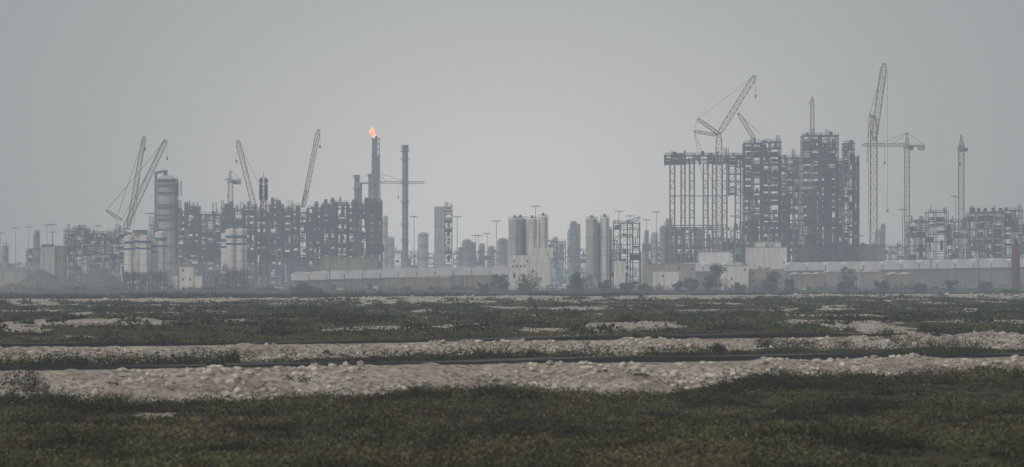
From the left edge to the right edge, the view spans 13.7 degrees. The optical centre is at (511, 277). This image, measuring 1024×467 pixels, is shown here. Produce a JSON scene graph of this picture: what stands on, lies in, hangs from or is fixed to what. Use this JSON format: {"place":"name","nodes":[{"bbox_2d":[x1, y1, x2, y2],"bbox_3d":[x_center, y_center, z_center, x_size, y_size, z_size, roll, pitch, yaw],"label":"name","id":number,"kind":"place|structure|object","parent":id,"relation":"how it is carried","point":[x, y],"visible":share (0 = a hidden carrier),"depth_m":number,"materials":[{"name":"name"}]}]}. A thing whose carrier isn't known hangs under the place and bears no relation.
{"place":"outdoors","nodes":[
{"label":"outdoors","id":0,"kind":"place"},
{"bbox_2d":[0,267,31,285],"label":"warehouse","id":1,"kind":"structure","parent":0,"point":[9,276],"depth_m":2650.00,"materials":[{"name":"concrete"}]},
{"bbox_2d":[40,244,66,279],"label":"warehouse","id":2,"kind":"structure","parent":0,"point":[53,260],"depth_m":2500.00,"materials":[{"name":"grey paint"}]},
{"bbox_2d":[180,262,194,289],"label":"control building","id":3,"kind":"structure","parent":0,"point":[187,274],"depth_m":2150.00,"materials":[{"name":"white paint"}]},
{"bbox_2d":[290,269,398,289],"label":"tent warehouse","id":4,"kind":"structure","parent":0,"point":[350,277],"depth_m":2350.00,"materials":[{"name":"fabric"}]},
{"bbox_2d":[321,254,378,271],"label":"warehouse","id":5,"kind":"structure","parent":0,"point":[364,263],"depth_m":2520.00,"materials":[{"name":"concrete"}]},
{"bbox_2d":[434,206,444,268],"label":"column","id":6,"kind":"structure","parent":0,"point":[439,235],"depth_m":3000.00,"materials":[{"name":"grey paint"}]},
{"bbox_2d":[398,266,507,288],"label":"tent warehouse","id":7,"kind":"structure","parent":0,"point":[446,271],"depth_m":2350.00,"materials":[{"name":"fabric"}]},
{"bbox_2d":[0,279,1023,466],"bbox_3d":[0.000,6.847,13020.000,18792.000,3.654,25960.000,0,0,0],"label":"ground","id":8,"kind":"structure","parent":0,"point":[436,374],"depth_m":308.42,"materials":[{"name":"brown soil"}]},
{"bbox_2d":[1,245,13,269],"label":"distillation column","id":9,"kind":"structure","parent":8,"relation":"on","point":[5,265],"depth_m":2999.03,"materials":[{"name":"grey metal"}]},
{"bbox_2d":[0,360,46,391],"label":"bush","id":10,"kind":"object","parent":8,"relation":"on","point":[34,384],"visible":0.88,"depth_m":271.88,"materials":[{"name":"green plant"}]},
{"bbox_2d":[1,283,46,294],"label":"gravel pile","id":11,"kind":"object","parent":8,"relation":"on","point":[18,288],"visible":0.62,"depth_m":1957.01,"materials":[{"name":"gravel"}]},
{"bbox_2d":[25,230,40,271],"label":"storage silo","id":12,"kind":"object","parent":8,"relation":"on","point":[34,253],"visible":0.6,"depth_m":2896.12,"materials":[{"name":"metal"}]},
{"bbox_2d":[17,269,60,289],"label":"gravel pile","id":13,"kind":"object","parent":8,"relation":"on","point":[39,277],"visible":0.59,"depth_m":2234.16,"materials":[{"name":"grey gravel"}]},
{"bbox_2d":[22,381,84,399],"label":"bush","id":14,"kind":"object","parent":8,"relation":"on","point":[54,393],"visible":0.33,"depth_m":255.57,"materials":[{"name":"green plant"}]},
{"bbox_2d":[48,277,88,289],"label":"gravel pile","id":15,"kind":"object","parent":8,"relation":"on","point":[69,281],"visible":0.57,"depth_m":2196.10,"materials":[{"name":"gravel"}]},
{"bbox_2d":[28,350,155,365],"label":"bush","id":16,"kind":"object","parent":8,"relation":"on","point":[92,360],"visible":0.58,"depth_m":319.74,"materials":[{"name":"green plant"}]},
{"bbox_2d":[64,224,127,282],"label":"process module","id":17,"kind":"object","parent":8,"relation":"on","point":[98,245],"visible":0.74,"depth_m":2658.13,"materials":[{"name":"metal"}]},
{"bbox_2d":[79,268,124,289],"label":"gravel pile","id":18,"kind":"object","parent":8,"relation":"on","point":[96,277],"visible":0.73,"depth_m":2254.94,"materials":[{"name":"grey gravel"}]},
{"bbox_2d":[63,388,143,403],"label":"bush","id":19,"kind":"object","parent":8,"relation":"on","point":[110,398],"visible":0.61,"depth_m":261.35,"materials":[{"name":"green plant"}]},
{"bbox_2d":[117,136,145,288],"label":"crawler crane","id":20,"kind":"object","parent":8,"relation":"on","point":[137,184],"visible":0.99,"depth_m":2639.04,"materials":[{"name":"paint"}]},
{"bbox_2d":[106,139,167,288],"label":"crawler crane","id":21,"kind":"object","parent":8,"relation":"on","point":[145,178],"visible":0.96,"depth_m":2619.10,"materials":[{"name":"paint"}]},
{"bbox_2d":[81,347,200,364],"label":"bush","id":22,"kind":"object","parent":8,"relation":"on","point":[146,359],"visible":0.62,"depth_m":328.67,"materials":[{"name":"green plant"}]},
{"bbox_2d":[122,228,177,289],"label":"concrete batching plant","id":23,"kind":"object","parent":8,"relation":"on","point":[145,256],"visible":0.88,"depth_m":2179.74,"materials":[{"name":"white paint"}]},
{"bbox_2d":[154,170,181,289],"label":"distillation column","id":24,"kind":"structure","parent":8,"relation":"on","point":[167,193],"depth_m":2555.71,"materials":[{"name":"grey metal"}]},
{"bbox_2d":[169,271,221,289],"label":"aggregate conveyor frame","id":25,"kind":"object","parent":8,"relation":"on","point":[215,277],"visible":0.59,"depth_m":2184.93,"materials":[{"name":"metal"}]},
{"bbox_2d":[218,226,260,289],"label":"concrete batching plant","id":26,"kind":"object","parent":8,"relation":"on","point":[233,252],"visible":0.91,"depth_m":2178.91,"materials":[{"name":"white paint"}]},
{"bbox_2d":[235,140,264,289],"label":"crawler crane","id":27,"kind":"object","parent":8,"relation":"on","point":[240,146],"visible":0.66,"depth_m":2858.67,"materials":[{"name":"paint"}]},
{"bbox_2d":[259,172,267,289],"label":"telecom mast","id":28,"kind":"object","parent":8,"relation":"on","point":[261,186],"visible":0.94,"depth_m":2248.42,"materials":[{"name":"grey metal"}]},
{"bbox_2d":[177,197,383,289],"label":"gas processing train","id":29,"kind":"object","parent":8,"relation":"on","point":[190,246],"visible":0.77,"depth_m":2808.58,"materials":[{"name":"metal"}]},
{"bbox_2d":[291,282,314,292],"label":"tree","id":30,"kind":"object","parent":8,"relation":"on","point":[303,287],"visible":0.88,"depth_m":1868.09,"materials":[{"name":"green plant"}]},
{"bbox_2d":[301,129,320,207],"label":"crawler crane","id":31,"kind":"object","parent":8,"relation":"on","point":[305,190],"visible":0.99,"depth_m":2858.78,"materials":[{"name":"paint"}]},
{"bbox_2d":[352,175,360,256],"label":"exhaust stack","id":32,"kind":"object","parent":8,"relation":"on","point":[356,190],"visible":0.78,"depth_m":3298.75,"materials":[{"name":"grey metal"}]},
{"bbox_2d":[369,127,380,270],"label":"flare stack","id":33,"kind":"object","parent":8,"relation":"on","point":[375,156],"visible":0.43,"depth_m":3898.51,"materials":[{"name":"grey metal"}]},
{"bbox_2d":[383,216,387,269],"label":"distillation column","id":34,"kind":"structure","parent":8,"relation":"on","point":[385,236],"depth_m":3498.42,"materials":[{"name":"metal"}]},
{"bbox_2d":[321,344,455,361],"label":"bush","id":35,"kind":"object","parent":8,"relation":"on","point":[391,351],"visible":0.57,"depth_m":345.14,"materials":[{"name":"green plant"}]},
{"bbox_2d":[355,171,424,243],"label":"tower crane","id":36,"kind":"object","parent":8,"relation":"on","point":[357,183],"visible":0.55,"depth_m":3099.07,"materials":[{"name":"metal"}]},
{"bbox_2d":[387,236,394,268],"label":"distillation column","id":37,"kind":"structure","parent":8,"relation":"on","point":[390,252],"depth_m":3797.62,"materials":[{"name":"metal"}]},
{"bbox_2d":[400,145,409,268],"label":"exhaust stack","id":38,"kind":"object","parent":8,"relation":"on","point":[404,200],"visible":0.85,"depth_m":3398.15,"materials":[{"name":"grey metal"}]},
{"bbox_2d":[394,247,417,269],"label":"pipe rack","id":39,"kind":"object","parent":8,"relation":"on","point":[414,266],"visible":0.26,"depth_m":3904.19,"materials":[{"name":"metal"}]},
{"bbox_2d":[389,275,450,289],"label":"storage shed","id":40,"kind":"structure","parent":8,"relation":"on","point":[419,280],"depth_m":2080.00,"materials":[{"name":"grey metal"}]},
{"bbox_2d":[417,232,428,268],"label":"distillation column","id":41,"kind":"structure","parent":8,"relation":"on","point":[423,249],"depth_m":3596.75,"materials":[{"name":"metal"}]},
{"bbox_2d":[444,202,452,267],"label":"stair tower","id":42,"kind":"structure","parent":8,"relation":"on","point":[448,229],"depth_m":2900.10,"materials":[{"name":"metal"}]},
{"bbox_2d":[461,239,470,267],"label":"distillation column","id":43,"kind":"structure","parent":8,"relation":"on","point":[465,247],"depth_m":3896.51,"materials":[{"name":"grey metal"}]},
{"bbox_2d":[453,274,502,289],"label":"storage shed","id":44,"kind":"structure","parent":8,"relation":"on","point":[466,279],"depth_m":2090.00,"materials":[{"name":"grey metal"}]},
{"bbox_2d":[470,247,495,268],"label":"pipe rack","id":45,"kind":"object","parent":8,"relation":"on","point":[487,257],"visible":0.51,"depth_m":3809.78,"materials":[{"name":"metal"}]},
{"bbox_2d":[490,274,509,292],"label":"tree","id":46,"kind":"object","parent":8,"relation":"on","point":[498,283],"visible":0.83,"depth_m":1974.05,"materials":[{"name":"green plant"}]},
{"bbox_2d":[497,238,507,267],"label":"distillation column","id":47,"kind":"structure","parent":8,"relation":"on","point":[502,251],"depth_m":3796.39,"materials":[{"name":"grey metal"}]},
{"bbox_2d":[5,279,1001,289],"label":"hedge row","id":48,"kind":"object","parent":8,"relation":"on","point":[615,288],"visible":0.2,"depth_m":2018.43,"materials":[{"name":"green plant"}]},
{"bbox_2d":[0,372,1019,407],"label":"berm foot bushes","id":49,"kind":"object","parent":8,"relation":"on","point":[422,391],"visible":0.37,"depth_m":259.81,"materials":[{"name":"green plant"}]},
{"bbox_2d":[0,289,1022,297],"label":"scrub","id":50,"kind":"object","parent":8,"relation":"on","point":[197,294],"visible":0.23,"depth_m":1438.98,"materials":[{"name":"green plant"}]},
{"bbox_2d":[1,343,1021,365],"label":"roadside bushes","id":51,"kind":"object","parent":8,"relation":"on","point":[467,353],"visible":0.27,"depth_m":351.63,"materials":[{"name":"green plant"}]},
{"bbox_2d":[0,363,1023,466],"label":"foreground scrub","id":52,"kind":"object","parent":8,"relation":"on","point":[712,436],"visible":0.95,"depth_m":207.22,"materials":[{"name":"green plant"}]},
{"bbox_2d":[0,288,1023,343],"bbox_3d":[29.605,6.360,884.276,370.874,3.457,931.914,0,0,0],"label":"plain scrub","id":53,"kind":"object","parent":8,"relation":"on","point":[399,307],"visible":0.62,"depth_m":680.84,"materials":[{"name":"green plant"}]},
{"bbox_2d":[0,338,1023,365],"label":"roadside bushes","id":54,"kind":"object","parent":8,"relation":"on","point":[499,354],"visible":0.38,"depth_m":339.54,"materials":[{"name":"green plant"}]},
{"bbox_2d":[0,362,1023,427],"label":"berm foot bushes","id":55,"kind":"object","parent":8,"relation":"on","point":[722,384],"visible":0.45,"depth_m":277.82,"materials":[{"name":"green plant"}]},
{"bbox_2d":[0,330,1023,362],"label":"rubble rocks","id":56,"kind":"object","parent":8,"relation":"on","point":[643,342],"visible":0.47,"depth_m":393.90,"materials":[{"name":"stone"}]},
{"bbox_2d":[1,327,1022,343],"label":"roadside bushes","id":57,"kind":"object","parent":8,"relation":"on","point":[101,339],"visible":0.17,"depth_m":415.62,"materials":[{"name":"green plant"}]},
{"bbox_2d":[0,286,1023,294],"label":"perimeter fence","id":58,"kind":"object","parent":8,"relation":"on","point":[467,291],"visible":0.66,"depth_m":1899.95,"materials":[{"name":"grey metal"}]},
{"bbox_2d":[1,333,1023,361],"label":"roadside bushes","id":59,"kind":"object","parent":8,"relation":"on","point":[328,351],"visible":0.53,"depth_m":396.36,"materials":[{"name":"green plant"}]},
{"bbox_2d":[2,353,1023,402],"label":"rubble rocks","id":60,"kind":"object","parent":8,"relation":"on","point":[314,367],"visible":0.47,"depth_m":289.76,"materials":[{"name":"stone"}]},
{"bbox_2d":[12,292,1018,302],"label":"rubble rocks","id":61,"kind":"object","parent":8,"relation":"on","point":[411,296],"visible":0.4,"depth_m":1216.25,"materials":[{"name":"stone"}]},
{"bbox_2d":[514,270,542,293],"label":"tree","id":62,"kind":"object","parent":8,"relation":"on","point":[534,283],"visible":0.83,"depth_m":1969.45,"materials":[{"name":"green plant"}]},
{"bbox_2d":[508,213,563,289],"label":"concrete batching plant","id":63,"kind":"object","parent":8,"relation":"on","point":[528,249],"visible":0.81,"depth_m":2152.91,"materials":[{"name":"grey paint"}]},
{"bbox_2d":[548,240,565,285],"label":"pipe rack","id":64,"kind":"object","parent":8,"relation":"on","point":[562,269],"visible":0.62,"depth_m":3504.23,"materials":[{"name":"metal"}]},
{"bbox_2d":[569,221,576,275],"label":"distillation column","id":65,"kind":"structure","parent":8,"relation":"on","point":[573,225],"depth_m":3797.59,"materials":[{"name":"grey metal"}]},
{"bbox_2d":[566,247,585,285],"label":"pipe rack","id":66,"kind":"object","parent":8,"relation":"on","point":[569,269],"visible":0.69,"depth_m":3704.11,"materials":[{"name":"metal"}]},
{"bbox_2d":[576,223,580,283],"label":"distillation column","id":67,"kind":"structure","parent":8,"relation":"on","point":[578,235],"depth_m":3817.86,"materials":[{"name":"grey metal"}]},
{"bbox_2d":[584,214,641,289],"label":"concrete batching plant","id":68,"kind":"object","parent":8,"relation":"on","point":[599,259],"visible":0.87,"depth_m":2180.00,"materials":[{"name":"grey paint"}]},
{"bbox_2d":[612,217,640,289],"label":"steel frame building","id":69,"kind":"structure","parent":8,"relation":"on","point":[616,227],"depth_m":2800.54,"materials":[{"name":"grey metal"}]},
{"bbox_2d":[572,341,711,356],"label":"bush","id":70,"kind":"object","parent":8,"relation":"on","point":[619,353],"visible":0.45,"depth_m":359.38,"materials":[{"name":"green plant"}]},
{"bbox_2d":[642,242,658,263],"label":"pipe rack","id":71,"kind":"object","parent":8,"relation":"on","point":[649,246],"visible":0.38,"depth_m":3503.83,"materials":[{"name":"metal"}]},
{"bbox_2d":[659,225,664,263],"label":"distillation column","id":72,"kind":"structure","parent":8,"relation":"on","point":[661,244],"depth_m":3448.18,"materials":[{"name":"grey metal"}]},
{"bbox_2d":[652,268,679,289],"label":"control building","id":73,"kind":"structure","parent":8,"relation":"on","point":[666,277],"depth_m":2150.00,"materials":[{"name":"white paint"}]},
{"bbox_2d":[665,228,702,263],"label":"pipe rack","id":74,"kind":"object","parent":8,"relation":"on","point":[691,235],"visible":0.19,"depth_m":3209.78,"materials":[{"name":"metal"}]},
{"bbox_2d":[664,148,745,263],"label":"pipe rack tower","id":75,"kind":"structure","parent":8,"relation":"on","point":[681,258],"depth_m":2599.53,"materials":[{"name":"metal"}]},
{"bbox_2d":[683,262,741,289],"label":"tent warehouse","id":76,"kind":"structure","parent":8,"relation":"on","point":[702,270],"depth_m":2400.60,"materials":[{"name":"fabric"}]},
{"bbox_2d":[698,248,729,263],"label":"white building","id":77,"kind":"structure","parent":8,"relation":"on","point":[720,256],"depth_m":2450.00,"materials":[{"name":"paint"}]},
{"bbox_2d":[704,264,729,293],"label":"tree","id":78,"kind":"object","parent":8,"relation":"on","point":[715,269],"visible":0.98,"depth_m":1974.15,"materials":[{"name":"green plant"}]},
{"bbox_2d":[694,75,756,250],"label":"crawler crane","id":79,"kind":"object","parent":8,"relation":"on","point":[716,134],"visible":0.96,"depth_m":2539.01,"materials":[{"name":"paint"}]},
{"bbox_2d":[745,244,786,268],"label":"white building","id":80,"kind":"structure","parent":8,"relation":"on","point":[772,257],"depth_m":2480.00,"materials":[{"name":"paint"}]},
{"bbox_2d":[742,135,800,262],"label":"gasifier tower","id":81,"kind":"structure","parent":8,"relation":"on","point":[786,233],"depth_m":2705.75,"materials":[{"name":"metal"}]},
{"bbox_2d":[759,271,783,290],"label":"tree","id":82,"kind":"object","parent":8,"relation":"on","point":[774,275],"visible":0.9,"depth_m":1969.54,"materials":[{"name":"green plant"}]},
{"bbox_2d":[771,335,823,347],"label":"bush","id":83,"kind":"object","parent":8,"relation":"on","point":[803,341],"visible":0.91,"depth_m":400.62,"materials":[{"name":"green plant"}]},
{"bbox_2d":[788,272,823,289],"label":"storage shed","id":84,"kind":"structure","parent":8,"relation":"on","point":[812,279],"depth_m":2120.00,"materials":[{"name":"grey metal"}]},
{"bbox_2d":[800,128,859,262],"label":"gasifier tower","id":85,"kind":"structure","parent":8,"relation":"on","point":[826,220],"depth_m":2666.90,"materials":[{"name":"metal"}]},
{"bbox_2d":[836,267,856,292],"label":"tree","id":86,"kind":"object","parent":8,"relation":"on","point":[848,280],"visible":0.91,"depth_m":1968.14,"materials":[{"name":"green plant"}]},
{"bbox_2d":[822,269,882,289],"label":"storage shed","id":87,"kind":"structure","parent":8,"relation":"on","point":[868,277],"depth_m":2140.00,"materials":[{"name":"concrete"}]},
{"bbox_2d":[828,329,877,348],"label":"bush","id":88,"kind":"object","parent":8,"relation":"on","point":[844,343],"visible":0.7,"depth_m":417.78,"materials":[{"name":"green plant"}]},
{"bbox_2d":[866,63,888,260],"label":"crawler crane","id":89,"kind":"object","parent":8,"relation":"on","point":[872,132],"visible":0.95,"depth_m":2499.04,"materials":[{"name":"paint"}]},
{"bbox_2d":[879,243,905,261],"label":"pipe rack","id":90,"kind":"object","parent":8,"relation":"on","point":[885,251],"visible":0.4,"depth_m":3102.00,"materials":[{"name":"metal"}]},
{"bbox_2d":[862,132,924,259],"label":"tower crane","id":91,"kind":"object","parent":8,"relation":"on","point":[920,147],"visible":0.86,"depth_m":2499.00,"materials":[{"name":"metal"}]},
{"bbox_2d":[869,322,917,343],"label":"bush","id":92,"kind":"object","parent":8,"relation":"on","point":[886,336],"visible":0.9,"depth_m":424.64,"materials":[{"name":"green plant"}]},
{"bbox_2d":[885,272,912,289],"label":"storage shed","id":93,"kind":"structure","parent":8,"relation":"on","point":[904,278],"depth_m":2130.00,"materials":[{"name":"grey metal"}]},
{"bbox_2d":[916,319,944,335],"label":"bush","id":94,"kind":"object","parent":8,"relation":"on","point":[932,332],"visible":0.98,"depth_m":429.82,"materials":[{"name":"green plant"}]},
{"bbox_2d":[893,332,977,346],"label":"bush","id":95,"kind":"object","parent":8,"relation":"on","point":[955,343],"visible":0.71,"depth_m":419.06,"materials":[{"name":"green plant"}]},
{"bbox_2d":[905,206,969,259],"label":"process module","id":96,"kind":"object","parent":8,"relation":"on","point":[947,233],"visible":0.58,"depth_m":2704.72,"materials":[{"name":"metal"}]},
{"bbox_2d":[957,134,967,258],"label":"tower crane","id":97,"kind":"object","parent":8,"relation":"on","point":[961,148],"visible":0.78,"depth_m":2549.45,"materials":[{"name":"metal"}]},
{"bbox_2d":[966,204,1023,258],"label":"process module","id":98,"kind":"object","parent":8,"relation":"on","point":[1007,220],"visible":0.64,"depth_m":2667.00,"materials":[{"name":"metal"}]},
{"bbox_2d":[1011,238,1019,289],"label":"chimney","id":99,"kind":"object","parent":8,"relation":"on","point":[1015,268],"visible":0.89,"depth_m":1998.58,"materials":[{"name":"concrete"}]},
{"bbox_2d":[0,353,1023,370],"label":"road","id":100,"kind":"structure","parent":0,"point":[807,356],"depth_m":306.11,"materials":[{"name":"black asphalt"}]},
{"bbox_2d":[0,332,1023,347],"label":"road","id":101,"kind":"structure","parent":0,"point":[565,338],"depth_m":398.65,"materials":[{"name":"black asphalt"}]},
{"bbox_2d":[0,0,1023,278],"label":"sky","id":102,"kind":"structure","parent":0,"point":[573,110],"materials":[{"name":"grey"}]},
{"bbox_2d":[2,292,1023,298],"bbox_3d":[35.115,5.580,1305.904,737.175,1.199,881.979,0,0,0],"label":"road","id":103,"kind":"structure","parent":0,"point":[459,295],"depth_m":1245.63,"materials":[{"name":"grey asphalt"}]},
{"bbox_2d":[38,289,1022,294],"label":"boundary wall","id":104,"kind":"structure","parent":0,"point":[501,293],"depth_m":1985.00,"materials":[{"name":"grey concrete"}]},
{"bbox_2d":[642,261,695,289],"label":"office building","id":105,"kind":"structure","parent":0,"point":[686,271],"depth_m":2250.00,"materials":[{"name":"concrete"}]},
{"bbox_2d":[720,263,748,289],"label":"office building","id":106,"kind":"structure","parent":0,"point":[733,274],"depth_m":2150.00,"materials":[{"name":"white paint"}]},
{"bbox_2d":[748,266,783,289],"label":"office building","id":107,"kind":"structure","parent":0,"point":[756,276],"depth_m":2160.00,"materials":[{"name":"concrete"}]},
{"bbox_2d":[798,243,878,262],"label":"warehouse","id":108,"kind":"structure","parent":0,"point":[865,255],"depth_m":2700.00,"materials":[{"name":"concrete"}]},
{"bbox_2d":[781,261,900,289],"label":"tent warehouse","id":109,"kind":"structure","parent":0,"point":[885,267],"depth_m":2420.00,"materials":[{"name":"fabric"}]},
{"bbox_2d":[896,258,1023,289],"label":"tent warehouse","id":110,"kind":"structure","parent":0,"point":[994,271],"depth_m":2420.60,"materials":[{"name":"fabric"}]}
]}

